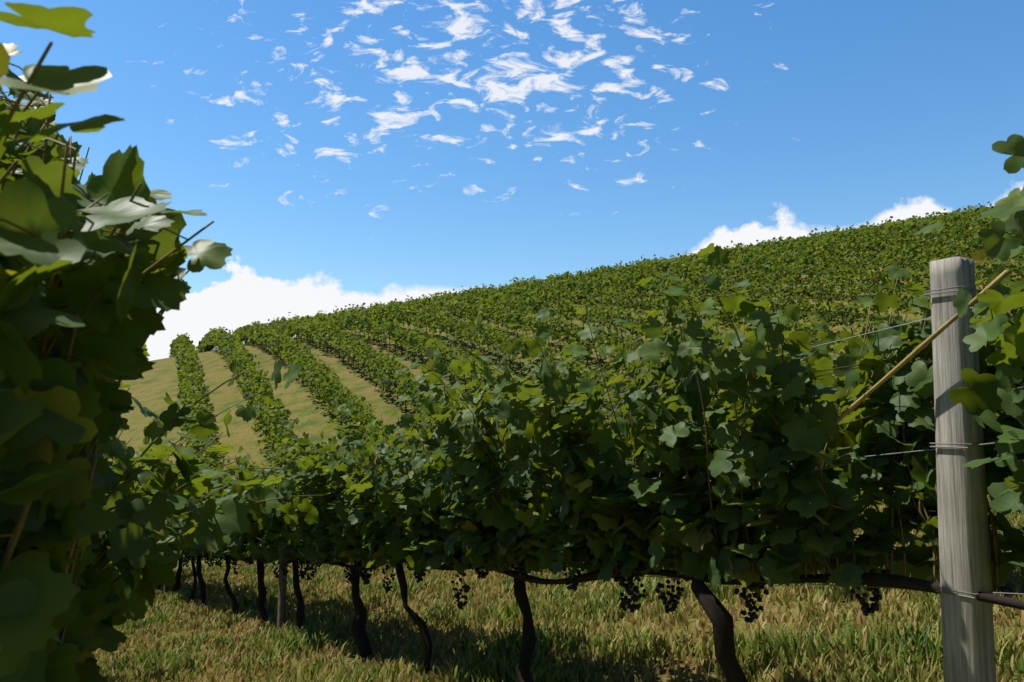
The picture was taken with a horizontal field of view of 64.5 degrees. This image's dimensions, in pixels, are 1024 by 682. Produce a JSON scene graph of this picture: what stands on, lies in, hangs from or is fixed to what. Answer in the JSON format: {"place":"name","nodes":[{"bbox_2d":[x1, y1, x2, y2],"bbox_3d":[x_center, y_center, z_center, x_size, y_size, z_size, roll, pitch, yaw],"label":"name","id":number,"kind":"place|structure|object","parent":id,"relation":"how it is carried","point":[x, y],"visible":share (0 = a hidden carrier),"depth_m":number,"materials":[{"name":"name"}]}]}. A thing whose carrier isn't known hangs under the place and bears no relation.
{"place":"outdoors","nodes":[
{"label":"outdoors","id":0,"kind":"place"},
{"bbox_2d":[75,358,372,681],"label":"vine leaves","id":1,"kind":"object","parent":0,"point":[135,539],"visible":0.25,"depth_m":2.15,"materials":[{"name":"green plant"}]},
{"bbox_2d":[0,0,1023,360],"label":"sky","id":2,"kind":"structure","parent":0,"point":[344,152],"materials":[{"name":"blue"}]},
{"bbox_2d":[95,235,1023,681],"bbox_3d":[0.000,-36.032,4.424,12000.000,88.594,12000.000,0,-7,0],"label":"ground","id":3,"kind":"structure","parent":0,"point":[295,397],"depth_m":36.00,"materials":[{"name":"green plant"}]},
{"bbox_2d":[163,458,289,628],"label":"vine row posts","id":4,"kind":"object","parent":3,"relation":"in","point":[282,595],"visible":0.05,"depth_m":7.67,"materials":[{"name":"grey wood"}]},
{"bbox_2d":[92,491,1023,681],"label":"grass","id":5,"kind":"structure","parent":3,"relation":"on","point":[912,646],"depth_m":5.58,"materials":[{"name":"green plant"}]},
{"bbox_2d":[155,552,1023,681],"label":"vine trunks","id":6,"kind":"object","parent":3,"relation":"in","point":[720,616],"visible":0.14,"depth_m":4.11,"materials":[{"name":"brown wood"}]},
{"bbox_2d":[179,552,890,622],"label":"grape clusters","id":7,"kind":"object","parent":6,"relation":"hanging from","point":[365,576],"visible":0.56,"depth_m":3.57,"materials":[{"name":"purple food"}]},
{"bbox_2d":[171,219,1023,583],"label":"vine shoots","id":8,"kind":"object","parent":6,"relation":"attached to","point":[993,539],"visible":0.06,"depth_m":2.74,"materials":[{"name":"green plant"}]},
{"bbox_2d":[169,202,1023,477],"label":"grapevine rows","id":9,"kind":"object","parent":3,"relation":"on","point":[764,257],"depth_m":42.10,"materials":[{"name":"green plant"}]},
{"bbox_2d":[292,307,1022,594],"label":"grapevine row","id":10,"kind":"object","parent":3,"relation":"on","point":[792,464],"visible":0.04,"depth_m":2.56,"materials":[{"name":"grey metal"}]},
{"bbox_2d":[161,430,429,564],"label":"vine leaves","id":11,"kind":"object","parent":10,"relation":"attached to","point":[268,540],"visible":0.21,"depth_m":7.54,"materials":[{"name":"green plant"}]},
{"bbox_2d":[241,134,1023,601],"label":"vine leaves","id":12,"kind":"object","parent":10,"relation":"attached to","point":[593,494],"visible":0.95,"depth_m":2.99,"materials":[{"name":"green plant"}]},
{"bbox_2d":[377,485,1016,597],"bbox_3d":[-3.947,3.367,15.107,0.344,3.090,29.416,4,-8,-31],"label":"vine row wood","id":13,"kind":"object","parent":3,"relation":"on","point":[1004,589],"depth_m":4.43,"materials":[{"name":"brown wood"}]},
{"bbox_2d":[168,418,542,496],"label":"vine leaves","id":14,"kind":"object","parent":13,"relation":"attached to","point":[420,448],"depth_m":10.11,"materials":[{"name":"green plant"}]},
{"bbox_2d":[510,323,983,496],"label":"vine leaves","id":15,"kind":"object","parent":13,"relation":"on","point":[805,406],"depth_m":5.45,"materials":[{"name":"green plant"}]},
{"bbox_2d":[929,256,996,681],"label":"end post","id":16,"kind":"object","parent":3,"relation":"in","point":[968,642],"visible":0.86,"depth_m":2.25,"materials":[{"name":"wood"}]},
{"bbox_2d":[834,270,1009,422],"bbox_3d":[1.154,0.046,2.349,0.015,0.412,0.581,4,-8,-32],"label":"vine cane","id":17,"kind":"object","parent":16,"relation":"attached to","point":[935,334],"visible":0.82,"depth_m":2.33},
{"bbox_2d":[924,286,996,598],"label":"wire ties","id":18,"kind":"object","parent":16,"relation":"attached to","point":[977,291],"visible":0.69,"depth_m":2.27,"materials":[{"name":"grey metal"}]},
{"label":"vine row","id":19,"kind":"object","parent":3,"relation":"on","visible":0},
{"bbox_2d":[0,63,187,645],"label":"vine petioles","id":20,"kind":"object","parent":19,"relation":"on","point":[8,100],"visible":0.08,"depth_m":1.01,"materials":[{"name":"green plant"}]},
{"bbox_2d":[0,41,213,644],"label":"vine shoots","id":21,"kind":"object","parent":20,"relation":"attached to","point":[21,521],"visible":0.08,"depth_m":1.03,"materials":[{"name":"green plant"}]},
{"bbox_2d":[0,2,232,681],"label":"vine leaves","id":22,"kind":"object","parent":20,"relation":"attached to","point":[62,403],"visible":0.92,"depth_m":0.95,"materials":[{"name":"green plant"}]},
{"bbox_2d":[89,368,323,583],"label":"vine shoots","id":23,"kind":"object","parent":19,"relation":"on","point":[124,475],"visible":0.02,"depth_m":2.19,"materials":[{"name":"green plant"}]}
]}

